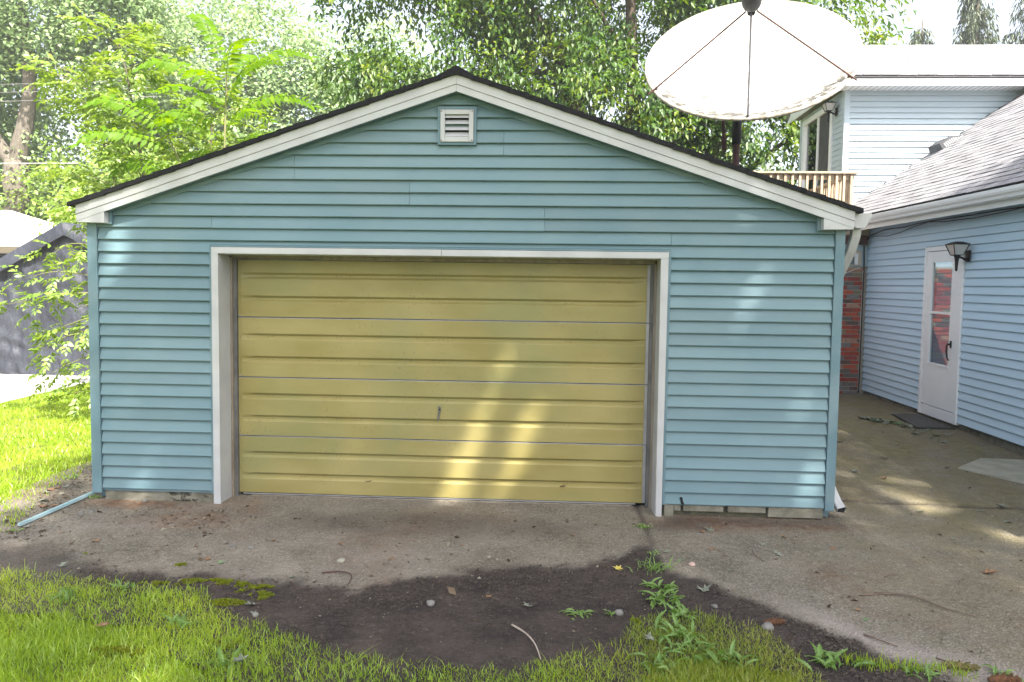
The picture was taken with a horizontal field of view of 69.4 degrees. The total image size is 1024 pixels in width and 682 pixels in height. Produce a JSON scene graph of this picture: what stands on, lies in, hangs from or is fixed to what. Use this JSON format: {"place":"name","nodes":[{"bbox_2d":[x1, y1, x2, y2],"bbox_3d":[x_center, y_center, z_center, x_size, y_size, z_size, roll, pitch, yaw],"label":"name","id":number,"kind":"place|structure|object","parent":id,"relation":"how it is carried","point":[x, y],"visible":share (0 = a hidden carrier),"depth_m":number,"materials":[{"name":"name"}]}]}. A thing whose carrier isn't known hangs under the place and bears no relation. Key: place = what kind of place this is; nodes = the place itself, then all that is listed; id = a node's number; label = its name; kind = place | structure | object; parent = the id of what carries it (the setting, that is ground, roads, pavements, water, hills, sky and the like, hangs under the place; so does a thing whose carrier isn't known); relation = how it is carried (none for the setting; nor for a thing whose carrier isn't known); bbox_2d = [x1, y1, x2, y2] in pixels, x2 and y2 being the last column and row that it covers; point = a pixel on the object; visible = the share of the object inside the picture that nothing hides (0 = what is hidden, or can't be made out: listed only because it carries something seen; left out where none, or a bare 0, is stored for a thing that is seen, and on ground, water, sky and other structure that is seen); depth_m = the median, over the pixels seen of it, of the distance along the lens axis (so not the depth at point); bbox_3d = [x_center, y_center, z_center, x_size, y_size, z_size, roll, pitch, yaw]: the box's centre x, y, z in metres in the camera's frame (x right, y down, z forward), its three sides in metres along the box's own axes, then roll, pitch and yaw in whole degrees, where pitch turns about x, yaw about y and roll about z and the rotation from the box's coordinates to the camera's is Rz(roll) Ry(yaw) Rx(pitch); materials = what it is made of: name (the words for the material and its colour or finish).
{"place":"outdoors","nodes":[
{"label":"outdoors","id":0,"kind":"place"},
{"bbox_2d":[0,163,78,163],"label":"utility wire","id":1,"kind":"object","parent":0,"point":[37,163],"visible":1,"depth_m":20.54,"materials":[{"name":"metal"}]},
{"bbox_2d":[0,374,89,402],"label":"neighbour driveway","id":2,"kind":"structure","parent":0,"point":[14,386],"depth_m":13.97,"materials":[{"name":"concrete"}]},
{"bbox_2d":[0,222,89,375],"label":"tarp shelter","id":3,"kind":"object","parent":2,"relation":"on","point":[14,351],"visible":0.23,"depth_m":15.37,"materials":[{"name":"grey fabric"}]},
{"bbox_2d":[0,382,91,531],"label":"grass","id":4,"kind":"structure","parent":0,"point":[56,418],"depth_m":8.80,"materials":[{"name":"green plant"}]},
{"bbox_2d":[0,79,147,84],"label":"utility wire","id":5,"kind":"object","parent":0,"point":[64,82],"visible":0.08,"depth_m":22.44,"materials":[{"name":"grey metal"}]},
{"bbox_2d":[0,87,154,92],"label":"utility wire","id":6,"kind":"object","parent":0,"point":[59,90],"visible":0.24,"depth_m":22.45,"materials":[{"name":"grey metal"}]},
{"bbox_2d":[0,96,157,101],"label":"utility wire","id":7,"kind":"object","parent":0,"point":[82,99],"visible":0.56,"depth_m":22.45,"materials":[{"name":"grey metal"}]},
{"bbox_2d":[0,383,796,681],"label":"lawn","id":8,"kind":"structure","parent":0,"point":[115,626],"depth_m":3.75,"materials":[{"name":"plant"}]},
{"bbox_2d":[0,238,90,422],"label":"maple sapling","id":9,"kind":"object","parent":8,"relation":"on","point":[51,296],"visible":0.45,"depth_m":10.16,"materials":[{"name":"green plant"}]},
{"bbox_2d":[95,621,109,626],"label":"fallen leaf","id":10,"kind":"object","parent":8,"relation":"on","point":[103,624],"visible":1,"depth_m":3.91,"materials":[{"name":"plant"}]},
{"bbox_2d":[7,0,289,235],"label":"ash sapling","id":11,"kind":"object","parent":8,"relation":"on","point":[146,37],"visible":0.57,"depth_m":10.56,"materials":[{"name":"green plant"}]},
{"bbox_2d":[233,653,250,661],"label":"fallen leaf","id":12,"kind":"object","parent":8,"relation":"on","point":[240,658],"visible":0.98,"depth_m":3.57,"materials":[{"name":"white plant"}]},
{"bbox_2d":[1,399,1022,653],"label":"leaf litter","id":13,"kind":"object","parent":8,"relation":"on","point":[451,589],"visible":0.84,"depth_m":5.52,"materials":[{"name":"brown plant"}]},
{"bbox_2d":[503,604,827,681],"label":"grass","id":14,"kind":"structure","parent":8,"relation":"on","point":[718,677],"depth_m":3.68,"materials":[{"name":"green plant"}]},
{"bbox_2d":[644,631,653,639],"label":"fallen leaf","id":15,"kind":"object","parent":14,"relation":"on","point":[649,636],"visible":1,"depth_m":3.86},
{"bbox_2d":[59,546,949,681],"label":"soil","id":16,"kind":"structure","parent":0,"point":[494,597],"depth_m":4.41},
{"bbox_2d":[0,393,1023,681],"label":"driveway","id":17,"kind":"structure","parent":0,"point":[904,547],"depth_m":4.96,"materials":[{"name":"grey concrete"}]},
{"bbox_2d":[17,491,94,525],"bbox_3d":[-3.703,1.356,6.102,0.028,0.036,1.001,1,4,4],"label":"trim strip","id":18,"kind":"object","parent":17,"relation":"on","point":[40,515],"depth_m":5.98,"materials":[{"name":"white metal"}]},
{"bbox_2d":[43,586,78,605],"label":"weed","id":19,"kind":"object","parent":17,"relation":"on","point":[67,593],"visible":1,"depth_m":4.29,"materials":[{"name":"green plant"}]},
{"bbox_2d":[107,579,134,591],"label":"weed","id":20,"kind":"object","parent":17,"relation":"on","point":[121,586],"visible":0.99,"depth_m":4.49,"materials":[{"name":"green plant"}]},
{"bbox_2d":[159,613,195,629],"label":"weed","id":21,"kind":"object","parent":17,"relation":"on","point":[182,620],"visible":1,"depth_m":4.00,"materials":[{"name":"green plant"}]},
{"bbox_2d":[206,645,245,673],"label":"weed","id":22,"kind":"object","parent":17,"relation":"on","point":[222,659],"visible":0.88,"depth_m":3.57,"materials":[{"name":"green plant"}]},
{"bbox_2d":[322,571,351,585],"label":"twig","id":23,"kind":"object","parent":17,"relation":"on","point":[338,571],"visible":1,"depth_m":4.76,"materials":[{"name":"wood"}]},
{"bbox_2d":[337,558,344,562],"bbox_3d":[-1.155,1.481,4.987,0.054,0.032,0.051,-2,4,-35],"label":"stone","id":24,"kind":"object","parent":17,"relation":"on","point":[340,560],"visible":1,"depth_m":4.97,"materials":[{"name":"stone"}]},
{"bbox_2d":[82,552,640,656],"bbox_3d":[-1.247,1.530,4.047,3.804,0.029,1.195,2,4,15],"label":"moss","id":25,"kind":"object","parent":17,"relation":"on","point":[220,602],"visible":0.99,"depth_m":4.37,"materials":[{"name":"green plant"}]},
{"bbox_2d":[427,600,434,606],"bbox_3d":[-0.475,1.530,4.325,0.048,0.032,0.063,0,4,-14],"label":"stone","id":26,"kind":"object","parent":17,"relation":"on","point":[430,603],"visible":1,"depth_m":4.30,"materials":[{"name":"white stone"}]},
{"bbox_2d":[67,65,871,518],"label":"garage","id":27,"kind":"structure","parent":17,"relation":"on","point":[457,283],"depth_m":6.21,"materials":[{"name":"plastic"}]},
{"bbox_2d":[238,260,650,505],"bbox_3d":[-0.622,0.346,6.435,3.577,2.118,0.053,1,4,3],"label":"garage door","id":28,"kind":"structure","parent":27,"relation":"in","point":[560,352],"depth_m":6.43,"materials":[{"name":"yellow paint"}]},
{"bbox_2d":[511,624,540,658],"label":"twig","id":29,"kind":"object","parent":17,"relation":"on","point":[521,630],"visible":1,"depth_m":3.90,"materials":[{"name":"grey wood"}]},
{"bbox_2d":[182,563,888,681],"bbox_3d":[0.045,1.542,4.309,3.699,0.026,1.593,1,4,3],"label":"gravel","id":30,"kind":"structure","parent":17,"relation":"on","point":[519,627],"depth_m":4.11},
{"bbox_2d":[560,607,594,619],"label":"weed","id":31,"kind":"object","parent":17,"relation":"on","point":[580,614],"visible":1,"depth_m":4.21,"materials":[{"name":"green plant"}]},
{"bbox_2d":[603,609,615,616],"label":"weed","id":32,"kind":"object","parent":17,"relation":"on","point":[609,612],"visible":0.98,"depth_m":4.21,"materials":[{"name":"green plant"}]},
{"bbox_2d":[615,609,622,615],"bbox_3d":[0.611,1.550,4.219,0.050,0.038,0.041,1,4,11],"label":"stone","id":33,"kind":"object","parent":17,"relation":"on","point":[618,612],"visible":1,"depth_m":4.21,"materials":[{"name":"grey stone"}]},
{"bbox_2d":[633,523,652,528],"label":"weed","id":34,"kind":"object","parent":17,"relation":"on","point":[641,526],"visible":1,"depth_m":5.81,"materials":[{"name":"green plant"}]},
{"bbox_2d":[626,556,679,576],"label":"weed","id":35,"kind":"object","parent":17,"relation":"on","point":[655,565],"visible":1,"depth_m":4.89,"materials":[{"name":"green plant"}]},
{"bbox_2d":[639,577,677,593],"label":"weed","id":36,"kind":"object","parent":17,"relation":"on","point":[670,586],"visible":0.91,"depth_m":4.60,"materials":[{"name":"green plant"}]},
{"bbox_2d":[629,649,689,674],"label":"weed","id":37,"kind":"object","parent":17,"relation":"on","point":[660,660],"visible":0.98,"depth_m":3.64,"materials":[{"name":"green plant"}]},
{"bbox_2d":[638,588,684,608],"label":"weed","id":38,"kind":"object","parent":17,"relation":"on","point":[660,597],"visible":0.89,"depth_m":4.39,"materials":[{"name":"green plant"}]},
{"bbox_2d":[656,598,697,620],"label":"weed","id":39,"kind":"object","parent":17,"relation":"on","point":[682,612],"visible":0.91,"depth_m":4.22,"materials":[{"name":"green plant"}]},
{"bbox_2d":[654,609,705,641],"bbox_3d":[0.889,1.535,3.959,0.240,0.111,0.302,1,4,3],"label":"weed","id":40,"kind":"object","parent":17,"relation":"on","point":[673,632],"visible":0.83,"depth_m":4.00,"materials":[{"name":"green plant"}]},
{"bbox_2d":[657,630,716,661],"bbox_3d":[0.901,1.557,3.773,0.289,0.085,0.270,1,4,3],"label":"weed","id":41,"kind":"object","parent":17,"relation":"on","point":[688,642],"visible":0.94,"depth_m":3.81,"materials":[{"name":"green plant"}]},
{"bbox_2d":[696,584,711,591],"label":"fallen leaf","id":42,"kind":"object","parent":17,"relation":"on","point":[706,588],"visible":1,"depth_m":4.59,"materials":[{"name":"plant"}]},
{"bbox_2d":[693,639,760,667],"bbox_3d":[1.083,1.562,3.711,0.328,0.092,0.220,2,4,17],"label":"weed","id":43,"kind":"object","parent":17,"relation":"on","point":[731,652],"visible":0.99,"depth_m":3.70,"materials":[{"name":"green plant"}]},
{"bbox_2d":[645,0,863,165],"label":"satellite dish","id":44,"kind":"object","parent":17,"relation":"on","point":[736,64],"visible":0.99,"depth_m":10.64,"materials":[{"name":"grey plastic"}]},
{"bbox_2d":[761,622,773,630],"bbox_3d":[1.406,1.570,4.058,0.073,0.050,0.065,1,4,-4],"label":"stone","id":45,"kind":"object","parent":17,"relation":"on","point":[767,626],"visible":0.94,"depth_m":4.04,"materials":[{"name":"white stone"}]},
{"bbox_2d":[764,617,784,625],"bbox_3d":[1.461,1.562,4.118,0.119,0.051,0.052,1,4,3],"label":"pine cone","id":46,"kind":"object","parent":17,"relation":"on","point":[776,621],"visible":0.86,"depth_m":4.11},
{"bbox_2d":[795,642,875,670],"bbox_3d":[1.592,1.573,3.640,0.337,0.076,0.257,3,4,37],"label":"weed","id":47,"kind":"object","parent":17,"relation":"on","point":[819,651],"visible":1,"depth_m":3.66,"materials":[{"name":"green plant"}]},
{"bbox_2d":[859,593,889,595],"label":"twig","id":48,"kind":"object","parent":17,"relation":"on","point":[872,594],"visible":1,"depth_m":4.53,"materials":[{"name":"brown wood"}]},
{"bbox_2d":[863,634,897,646],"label":"twig","id":49,"kind":"object","parent":17,"relation":"on","point":[878,639],"visible":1,"depth_m":3.92,"materials":[{"name":"grey wood"}]},
{"bbox_2d":[899,659,941,681],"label":"weed","id":50,"kind":"object","parent":17,"relation":"on","point":[928,671],"visible":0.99,"depth_m":3.59,"materials":[{"name":"green plant"}]},
{"bbox_2d":[891,414,954,429],"bbox_3d":[5.388,1.061,9.816,0.510,0.053,0.960,1,4,3],"label":"door mat","id":51,"kind":"object","parent":17,"relation":"on","point":[918,421],"depth_m":9.72,"materials":[{"name":"black rubber"}]},
{"bbox_2d":[874,592,978,616],"bbox_3d":[2.476,1.563,4.429,0.549,0.018,0.080,4,4,38],"label":"twig","id":52,"kind":"object","parent":17,"relation":"on","point":[924,600],"visible":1,"depth_m":4.46,"materials":[{"name":"brown wood"}]},
{"bbox_2d":[941,659,980,671],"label":"moss","id":53,"kind":"object","parent":17,"relation":"on","point":[965,666],"visible":0.92,"depth_m":3.63,"materials":[{"name":"green plant"}]},
{"bbox_2d":[957,458,1023,483],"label":"concrete patch","id":54,"kind":"object","parent":17,"relation":"on","point":[1012,470],"visible":1,"depth_m":7.57,"materials":[{"name":"grey concrete"}]},
{"bbox_2d":[982,568,1000,572],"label":"fallen leaf","id":55,"kind":"object","parent":17,"relation":"on","point":[988,571],"visible":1,"depth_m":4.95,"materials":[{"name":"brown plant"}]},
{"bbox_2d":[981,664,1023,681],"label":"weed","id":56,"kind":"object","parent":17,"relation":"on","point":[994,670],"visible":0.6,"depth_m":3.60,"materials":[{"name":"green plant"}]},
{"bbox_2d":[987,672,1021,681],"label":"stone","id":57,"kind":"object","parent":17,"relation":"on","point":[1002,677],"visible":1,"depth_m":3.49,"materials":[{"name":"brown stone"}]},
{"bbox_2d":[4,0,1023,195],"label":"sky","id":58,"kind":"structure","parent":0,"point":[940,16],"materials":[{"name":"white"}]},
{"bbox_2d":[830,644,1010,681],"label":"grass","id":59,"kind":"structure","parent":0,"point":[904,663],"depth_m":3.64,"materials":[{"name":"green plant"}]},
{"label":"ground","id":60,"kind":"structure","parent":0,"visible":0},
{"bbox_2d":[0,210,55,257],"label":"neighbour garage","id":61,"kind":"structure","parent":60,"relation":"on","point":[17,229],"depth_m":21.64,"materials":[{"name":"white"}]},
{"bbox_2d":[0,39,78,222],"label":"broadleaf tree","id":62,"kind":"object","parent":60,"relation":"on","point":[48,130],"visible":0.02,"depth_m":30.65,"materials":[{"name":"green plant"}]},
{"bbox_2d":[0,124,176,223],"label":"shrub","id":63,"kind":"object","parent":60,"relation":"on","point":[51,185],"visible":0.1,"depth_m":25.87,"materials":[{"name":"green plant"}]},
{"bbox_2d":[0,0,223,222],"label":"broadleaf tree","id":64,"kind":"object","parent":60,"relation":"on","point":[54,38],"visible":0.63,"depth_m":26.43,"materials":[{"name":"green plant"}]},
{"bbox_2d":[18,127,233,234],"bbox_3d":[-9.832,-2.874,21.141,6.929,6.529,4.547,1,4,3],"label":"shrub","id":65,"kind":"object","parent":60,"relation":"on","point":[125,175],"visible":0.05,"depth_m":20.35,"materials":[{"name":"green plant"}]},
{"bbox_2d":[55,51,261,191],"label":"broadleaf tree","id":66,"kind":"object","parent":60,"relation":"on","point":[138,122],"visible":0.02,"depth_m":41.27,"materials":[{"name":"green plant"}]},
{"bbox_2d":[67,12,323,179],"bbox_3d":[-4.192,-1.606,9.796,3.110,5.506,1.755,3,4,26],"label":"tree of heaven","id":67,"kind":"object","parent":60,"relation":"on","point":[169,118],"visible":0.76,"depth_m":9.48,"materials":[{"name":"green plant"}]},
{"bbox_2d":[80,0,380,178],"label":"broadleaf tree","id":68,"kind":"object","parent":60,"relation":"on","point":[256,85],"visible":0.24,"depth_m":31.57,"materials":[{"name":"green plant"}]},
{"bbox_2d":[189,109,294,150],"bbox_3d":[-7.488,-3.753,24.435,7.449,7.928,5.081,1,4,3],"label":"shrub","id":69,"kind":"object","parent":60,"relation":"on","point":[242,135],"depth_m":23.89,"materials":[{"name":"green plant"}]},
{"bbox_2d":[323,4,456,113],"bbox_3d":[-5.960,-8.636,37.083,12.068,16.191,8.548,1,4,3],"label":"broadleaf tree","id":70,"kind":"object","parent":60,"relation":"on","point":[396,33],"visible":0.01,"depth_m":35.55,"materials":[{"name":"green plant"}]},
{"bbox_2d":[298,0,920,185],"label":"maple tree","id":71,"kind":"object","parent":60,"relation":"on","point":[497,27],"visible":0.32,"depth_m":17.57,"materials":[{"name":"green plant"}]},
{"bbox_2d":[609,118,794,170],"bbox_3d":[5.066,-5.579,35.768,21.502,11.532,9.921,1,4,3],"label":"broadleaf tree","id":72,"kind":"object","parent":60,"relation":"on","point":[730,153],"depth_m":34.58,"materials":[{"name":"green plant"}]},
{"bbox_2d":[755,45,1023,455],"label":"house","id":73,"kind":"structure","parent":60,"relation":"on","point":[907,135],"depth_m":11.06,"materials":[{"name":"plastic"}]},
{"bbox_2d":[801,109,833,189],"bbox_3d":[5.927,-3.208,14.385,0.095,2.430,1.600,1,4,3],"label":"patio door","id":74,"kind":"structure","parent":73,"relation":"in","point":[816,154],"depth_m":14.32,"materials":[{"name":"white glass"}]},
{"bbox_2d":[821,101,837,121],"bbox_3d":[5.729,-4.129,13.336,0.246,0.361,0.206,1,4,3],"label":"wall lantern","id":75,"kind":"object","parent":73,"relation":"attached to","point":[828,107],"depth_m":13.29,"materials":[{"name":"black paint"}]},
{"bbox_2d":[845,268,862,389],"bbox_3d":[5.399,-0.194,12.250,0.748,2.022,0.018,1,4,3],"label":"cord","id":76,"kind":"object","parent":73,"relation":"attached to","point":[860,317],"visible":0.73,"depth_m":12.22,"materials":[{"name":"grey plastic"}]},
{"bbox_2d":[849,251,861,265],"bbox_3d":[5.553,-1.367,12.178,0.380,0.245,0.039,1,4,3],"label":"window","id":77,"kind":"structure","parent":73,"relation":"in","point":[856,261],"depth_m":12.16,"materials":[{"name":"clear glass"}]},
{"bbox_2d":[917,246,965,424],"bbox_3d":[5.667,-0.111,9.781,0.144,2.300,0.991,1,4,3],"label":"storm door","id":78,"kind":"structure","parent":73,"relation":"in","point":[938,393],"depth_m":9.75,"materials":[{"name":"white metal"}]},
{"bbox_2d":[867,206,1023,238],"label":"cable","id":79,"kind":"object","parent":73,"relation":"attached to","point":[949,218],"visible":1,"depth_m":9.46,"materials":[{"name":"black rubber"}]},
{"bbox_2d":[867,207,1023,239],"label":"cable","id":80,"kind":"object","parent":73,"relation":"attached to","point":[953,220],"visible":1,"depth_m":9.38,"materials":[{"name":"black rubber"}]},
{"bbox_2d":[945,241,970,270],"bbox_3d":[5.513,-1.044,9.130,0.246,0.361,0.206,1,4,3],"label":"wall lantern","id":81,"kind":"object","parent":73,"relation":"attached to","point":[957,250],"depth_m":9.08,"materials":[{"name":"black paint"}]},
{"bbox_2d":[907,18,936,44],"bbox_3d":[17.892,-7.062,32.945,4.040,14.208,4.037,1,4,3],"label":"spruce tree","id":82,"kind":"object","parent":60,"relation":"on","point":[920,39],"depth_m":32.42,"materials":[{"name":"green plant"}]},
{"bbox_2d":[952,0,1002,44],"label":"spruce tree","id":83,"kind":"object","parent":60,"relation":"on","point":[976,21],"visible":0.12,"depth_m":32.18,"materials":[{"name":"green plant"}]},
{"bbox_2d":[998,0,1023,44],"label":"spruce tree","id":84,"kind":"object","parent":60,"relation":"on","point":[1012,39],"visible":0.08,"depth_m":33.03,"materials":[{"name":"green plant"}]}
]}

